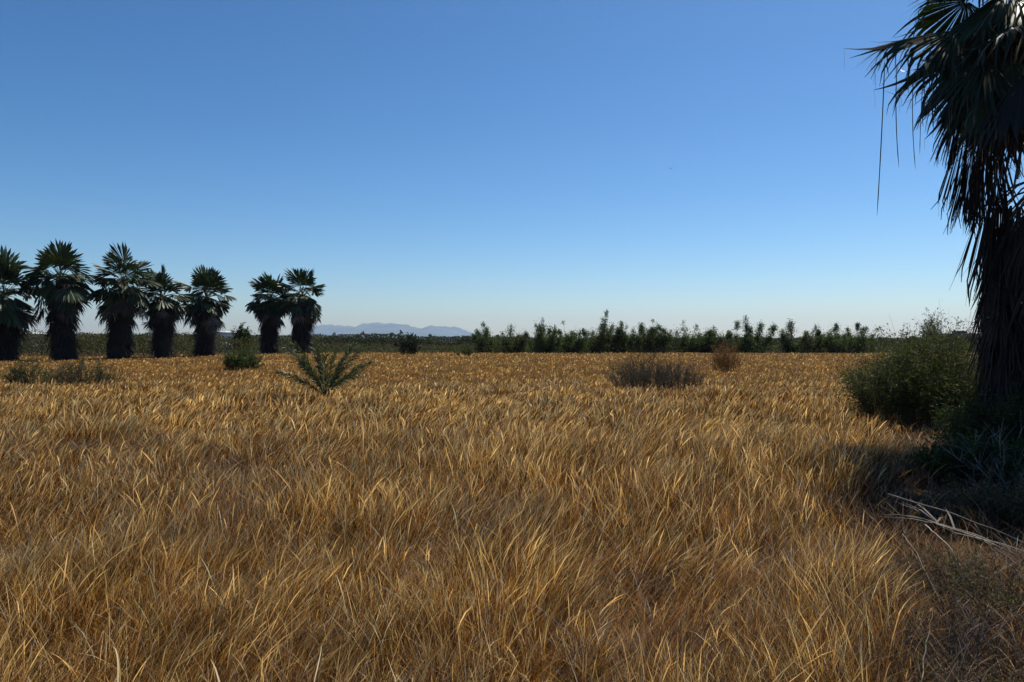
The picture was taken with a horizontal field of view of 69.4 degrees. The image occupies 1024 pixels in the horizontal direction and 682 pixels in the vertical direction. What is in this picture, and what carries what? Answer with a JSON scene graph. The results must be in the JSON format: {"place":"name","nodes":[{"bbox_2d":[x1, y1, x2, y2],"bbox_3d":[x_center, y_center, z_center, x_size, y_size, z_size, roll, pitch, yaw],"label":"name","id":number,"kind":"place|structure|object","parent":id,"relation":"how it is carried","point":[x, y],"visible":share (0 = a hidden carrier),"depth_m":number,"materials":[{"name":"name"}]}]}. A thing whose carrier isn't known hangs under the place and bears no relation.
{"place":"outdoors","nodes":[
{"label":"outdoors","id":0,"kind":"place"},
{"bbox_2d":[216,331,234,351],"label":"building","id":1,"kind":"structure","parent":0,"point":[224,333],"depth_m":91.99,"materials":[{"name":"white"}]},
{"bbox_2d":[287,322,475,337],"bbox_3d":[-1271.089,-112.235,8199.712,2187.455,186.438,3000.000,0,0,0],"label":"mountains","id":2,"kind":"structure","parent":0,"point":[377,328],"depth_m":7673.54,"materials":[{"name":"stone"}]},
{"bbox_2d":[0,340,1023,681],"bbox_3d":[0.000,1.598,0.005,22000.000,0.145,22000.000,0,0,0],"label":"ground","id":3,"kind":"structure","parent":0,"point":[952,546],"depth_m":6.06,"materials":[{"name":"plant"}]},
{"bbox_2d":[0,245,42,360],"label":"fan palm","id":4,"kind":"object","parent":3,"relation":"on","point":[15,320],"visible":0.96,"depth_m":52.67,"materials":[{"name":"green plant"}]},
{"bbox_2d":[0,352,64,384],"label":"bush","id":5,"kind":"object","parent":3,"relation":"on","point":[21,376],"visible":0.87,"depth_m":23.72,"materials":[{"name":"green plant"}]},
{"bbox_2d":[17,238,108,360],"bbox_3d":[-32.929,-2.850,54.215,5.070,9.410,5.221,-3,-1,0],"label":"fan palm","id":6,"kind":"object","parent":3,"relation":"on","point":[64,296],"visible":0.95,"depth_m":53.36,"materials":[{"name":"green plant"}]},
{"bbox_2d":[37,354,128,385],"bbox_3d":[-13.590,0.966,23.520,2.497,1.126,2.102,0,0,0],"label":"bush","id":7,"kind":"object","parent":3,"relation":"on","point":[77,373],"visible":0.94,"depth_m":23.27,"materials":[{"name":"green plant"}]},
{"bbox_2d":[113,646,118,681],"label":"straw blade","id":8,"kind":"object","parent":3,"relation":"on","point":[117,666],"visible":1,"depth_m":2.51,"materials":[{"name":"beige plant"}]},
{"bbox_2d":[88,241,161,359],"bbox_3d":[-30.053,-3.022,57.044,5.714,9.693,5.562,3,1,0],"label":"fan palm","id":9,"kind":"object","parent":3,"relation":"on","point":[122,299],"visible":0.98,"depth_m":56.24,"materials":[{"name":"green plant"}]},
{"bbox_2d":[136,263,193,358],"bbox_3d":[-28.305,-2.274,59.840,4.333,8.123,4.454,0,0,28],"label":"fan palm","id":10,"kind":"object","parent":3,"relation":"on","point":[164,312],"visible":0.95,"depth_m":59.42,"materials":[{"name":"green plant"}]},
{"bbox_2d":[17,329,320,355],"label":"scrub","id":11,"kind":"object","parent":3,"relation":"on","point":[91,340],"visible":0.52,"depth_m":71.25,"materials":[{"name":"green plant"}]},
{"bbox_2d":[171,264,236,356],"bbox_3d":[-27.087,-2.511,64.976,5.479,8.658,4.546,0,0,-43],"label":"fan palm","id":12,"kind":"object","parent":3,"relation":"on","point":[206,314],"visible":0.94,"depth_m":64.33,"materials":[{"name":"green plant"}]},
{"bbox_2d":[211,660,219,681],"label":"straw blade","id":13,"kind":"object","parent":3,"relation":"on","point":[216,672],"visible":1,"depth_m":2.35,"materials":[{"name":"beige plant"}]},
{"bbox_2d":[230,322,254,347],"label":"round tree","id":14,"kind":"object","parent":3,"relation":"on","point":[242,332],"visible":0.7,"depth_m":83.81,"materials":[{"name":"green plant"}]},
{"bbox_2d":[221,344,264,370],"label":"green bush","id":15,"kind":"object","parent":3,"relation":"on","point":[231,360],"visible":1,"depth_m":37.66,"materials":[{"name":"green plant"}]},
{"bbox_2d":[245,272,299,353],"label":"fan palm","id":16,"kind":"object","parent":3,"relation":"on","point":[268,315],"visible":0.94,"depth_m":77.17,"materials":[{"name":"green plant"}]},
{"bbox_2d":[275,267,324,352],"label":"fan palm","id":17,"kind":"object","parent":3,"relation":"on","point":[304,311],"visible":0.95,"depth_m":77.17,"materials":[{"name":"green plant"}]},
{"bbox_2d":[314,647,321,681],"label":"straw blade","id":18,"kind":"object","parent":3,"relation":"on","point":[317,665],"visible":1,"depth_m":2.62,"materials":[{"name":"beige plant"}]},
{"bbox_2d":[270,339,373,396],"bbox_3d":[-4.659,0.735,18.231,2.588,1.645,1.026,0,0,-12],"label":"young palm","id":19,"kind":"object","parent":3,"relation":"on","point":[320,379],"visible":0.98,"depth_m":18.30,"materials":[{"name":"green plant"}]},
{"bbox_2d":[393,332,422,353],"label":"dark bush","id":20,"kind":"object","parent":3,"relation":"on","point":[410,346],"visible":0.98,"depth_m":71.59,"materials":[{"name":"green plant"}]},
{"bbox_2d":[453,342,476,355],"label":"bush","id":21,"kind":"object","parent":3,"relation":"on","point":[466,350],"visible":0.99,"depth_m":63.84,"materials":[{"name":"green plant"}]},
{"bbox_2d":[452,321,508,352],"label":"young tree","id":22,"kind":"object","parent":3,"relation":"on","point":[485,339],"visible":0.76,"depth_m":81.21,"materials":[{"name":"green plant"}]},
{"bbox_2d":[49,330,925,343],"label":"wood","id":23,"kind":"object","parent":3,"relation":"on","point":[444,338],"visible":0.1,"depth_m":242.60,"materials":[{"name":"green plant"}]},
{"bbox_2d":[488,323,534,352],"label":"young tree","id":24,"kind":"object","parent":3,"relation":"on","point":[519,341],"visible":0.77,"depth_m":80.39,"materials":[{"name":"green plant"}]},
{"bbox_2d":[519,317,564,352],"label":"young tree","id":25,"kind":"object","parent":3,"relation":"on","point":[547,342],"visible":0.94,"depth_m":79.28,"materials":[{"name":"green plant"}]},
{"bbox_2d":[543,320,598,353],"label":"young tree","id":26,"kind":"object","parent":3,"relation":"on","point":[572,341],"visible":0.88,"depth_m":79.34,"materials":[{"name":"green plant"}]},
{"bbox_2d":[562,309,637,352],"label":"young tree","id":27,"kind":"object","parent":3,"relation":"on","point":[604,332],"visible":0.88,"depth_m":79.66,"materials":[{"name":"green plant"}]},
{"bbox_2d":[608,320,643,352],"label":"young tree","id":28,"kind":"object","parent":3,"relation":"on","point":[621,344],"visible":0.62,"depth_m":80.16,"materials":[{"name":"green plant"}]},
{"bbox_2d":[594,346,685,389],"bbox_3d":[3.857,0.743,21.943,2.594,1.553,2.588,0,0,31],"label":"dead shrub","id":29,"kind":"object","parent":3,"relation":"on","point":[640,376],"visible":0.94,"depth_m":21.69,"materials":[{"name":"twig"},{"name":"dry leaf"}]},
{"bbox_2d":[617,322,664,352],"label":"young tree","id":30,"kind":"object","parent":3,"relation":"on","point":[632,344],"visible":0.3,"depth_m":80.47,"materials":[{"name":"green plant"}]},
{"bbox_2d":[314,342,975,352],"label":"undergrowth","id":31,"kind":"object","parent":3,"relation":"on","point":[440,347],"visible":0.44,"depth_m":80.05,"materials":[{"name":"green plant"}]},
{"bbox_2d":[311,335,979,349],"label":"hedge","id":32,"kind":"object","parent":3,"relation":"on","point":[369,341],"visible":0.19,"depth_m":104.92,"materials":[{"name":"green plant"}]},
{"bbox_2d":[631,319,677,352],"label":"young tree","id":33,"kind":"object","parent":3,"relation":"on","point":[653,341],"visible":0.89,"depth_m":79.26,"materials":[{"name":"green plant"}]},
{"bbox_2d":[651,350,708,390],"bbox_3d":[5.054,0.909,22.352,1.856,1.271,1.980,0,0,0],"label":"dead shrub","id":34,"kind":"object","parent":3,"relation":"on","point":[687,375],"visible":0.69,"depth_m":22.12,"materials":[{"name":"brown plant"}]},
{"bbox_2d":[658,320,719,352],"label":"young tree","id":35,"kind":"object","parent":3,"relation":"on","point":[688,342],"visible":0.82,"depth_m":79.93,"materials":[{"name":"green plant"}]},
{"bbox_2d":[697,325,739,352],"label":"young tree","id":36,"kind":"object","parent":3,"relation":"on","point":[711,333],"visible":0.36,"depth_m":80.18,"materials":[{"name":"green plant"}]},
{"bbox_2d":[706,338,747,371],"bbox_3d":[10.090,0.658,35.056,2.019,1.729,2.224,0,0,0],"label":"rusty shrub","id":37,"kind":"object","parent":3,"relation":"on","point":[722,356],"visible":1,"depth_m":34.74,"materials":[{"name":"brown plant"}]},
{"bbox_2d":[702,320,766,352],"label":"young tree","id":38,"kind":"object","parent":3,"relation":"on","point":[727,336],"visible":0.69,"depth_m":79.53,"materials":[{"name":"green plant"}]},
{"bbox_2d":[718,314,781,352],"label":"young tree","id":39,"kind":"object","parent":3,"relation":"on","point":[748,337],"visible":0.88,"depth_m":79.62,"materials":[{"name":"green plant"}]},
{"bbox_2d":[765,318,825,352],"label":"young tree","id":40,"kind":"object","parent":3,"relation":"on","point":[805,343],"visible":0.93,"depth_m":79.64,"materials":[{"name":"green plant"}]},
{"bbox_2d":[796,323,834,352],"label":"young tree","id":41,"kind":"object","parent":3,"relation":"on","point":[817,331],"visible":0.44,"depth_m":80.79,"materials":[{"name":"green plant"}]},
{"bbox_2d":[816,321,855,352],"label":"young tree","id":42,"kind":"object","parent":3,"relation":"on","point":[844,342],"visible":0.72,"depth_m":79.85,"materials":[{"name":"green plant"}]},
{"bbox_2d":[826,322,882,352],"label":"young tree","id":43,"kind":"object","parent":3,"relation":"on","point":[857,341],"visible":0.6,"depth_m":79.56,"materials":[{"name":"green plant"}]},
{"bbox_2d":[827,299,980,426],"bbox_3d":[8.211,0.403,14.373,3.804,2.401,3.839,0,0,27],"label":"bush","id":44,"kind":"object","parent":3,"relation":"on","point":[916,381],"visible":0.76,"depth_m":13.84,"materials":[{"name":"green plant"}]},
{"bbox_2d":[901,534,940,602],"bbox_3d":[2.403,1.324,4.354,0.016,0.193,0.719,0,0,13],"label":"fallen stalk","id":45,"kind":"object","parent":3,"relation":"on","point":[920,561],"visible":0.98,"depth_m":4.36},
{"bbox_2d":[921,611,932,681],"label":"fallen stalk","id":46,"kind":"object","parent":3,"relation":"on","point":[926,648],"visible":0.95,"depth_m":3.11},
{"bbox_2d":[919,308,945,341],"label":"slender tree","id":47,"kind":"object","parent":3,"relation":"on","point":[935,333],"visible":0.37,"depth_m":74.93,"materials":[{"name":"green plant"}]},
{"bbox_2d":[844,0,1023,446],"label":"fan palm","id":48,"kind":"object","parent":3,"relation":"on","point":[975,59],"visible":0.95,"depth_m":10.31,"materials":[{"name":"green plant"}]},
{"bbox_2d":[858,584,1023,681],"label":"dead twigs","id":49,"kind":"object","parent":3,"relation":"on","point":[966,638],"visible":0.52,"depth_m":3.52,"materials":[{"name":"brown plant"}]},
{"bbox_2d":[861,539,1023,613],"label":"dry scrub","id":50,"kind":"object","parent":3,"relation":"on","point":[919,574],"visible":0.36,"depth_m":4.58,"materials":[{"name":"brown plant"}]},
{"bbox_2d":[925,524,963,571],"bbox_3d":[2.872,1.379,4.903,0.018,0.178,0.606,0,0,7],"label":"fallen stalk","id":51,"kind":"object","parent":3,"relation":"on","point":[941,539],"visible":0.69,"depth_m":4.96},
{"bbox_2d":[869,631,1023,681],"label":"weed clump","id":52,"kind":"object","parent":3,"relation":"on","point":[993,678],"visible":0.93,"depth_m":3.11,"materials":[{"name":"brown plant"}]},
{"bbox_2d":[877,593,1023,681],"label":"dry scrub","id":53,"kind":"object","parent":3,"relation":"on","point":[968,641],"visible":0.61,"depth_m":3.50,"materials":[{"name":"brown plant"}]},
{"bbox_2d":[886,499,1022,567],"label":"fallen stalk","id":54,"kind":"object","parent":3,"relation":"on","point":[932,518],"visible":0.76,"depth_m":5.81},
{"bbox_2d":[893,514,1015,550],"bbox_3d":[3.355,1.435,5.483,0.500,0.119,1.003,0,0,-9],"label":"fallen stalk","id":55,"kind":"object","parent":3,"relation":"on","point":[937,523],"visible":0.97,"depth_m":5.56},
{"bbox_2d":[887,493,1023,542],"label":"fallen stalk","id":56,"kind":"object","parent":3,"relation":"on","point":[945,511],"visible":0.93,"depth_m":5.96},
{"bbox_2d":[892,424,1023,490],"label":"shaded shrub","id":57,"kind":"object","parent":3,"relation":"on","point":[945,460],"visible":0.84,"depth_m":8.07,"materials":[{"name":"green plant"}]},
{"bbox_2d":[903,541,1023,654],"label":"weed clump","id":58,"kind":"object","parent":3,"relation":"on","point":[964,584],"visible":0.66,"depth_m":4.14,"materials":[{"name":"green plant"}]},
{"bbox_2d":[920,376,1023,465],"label":"bush","id":59,"kind":"object","parent":3,"relation":"on","point":[1011,420],"visible":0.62,"depth_m":9.49,"materials":[{"name":"green plant"}]},
{"bbox_2d":[930,466,1023,529],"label":"weed clump","id":60,"kind":"object","parent":3,"relation":"on","point":[991,497],"visible":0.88,"depth_m":6.45,"materials":[{"name":"green plant"}]},
{"bbox_2d":[935,419,1023,489],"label":"dead twigs","id":61,"kind":"object","parent":3,"relation":"on","point":[1003,457],"visible":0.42,"depth_m":7.92,"materials":[{"name":"plant"}]},
{"bbox_2d":[957,457,1023,499],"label":"dead twigs","id":62,"kind":"object","parent":3,"relation":"on","point":[1000,476],"visible":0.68,"depth_m":7.54,"materials":[{"name":"plant"}]},
{"bbox_2d":[0,0,1023,338],"label":"sky","id":63,"kind":"structure","parent":0,"point":[463,164],"materials":[{"name":"blue"}]},
{"bbox_2d":[934,331,981,343],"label":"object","id":64,"kind":"structure","parent":0,"point":[961,333],"depth_m":127.00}
]}

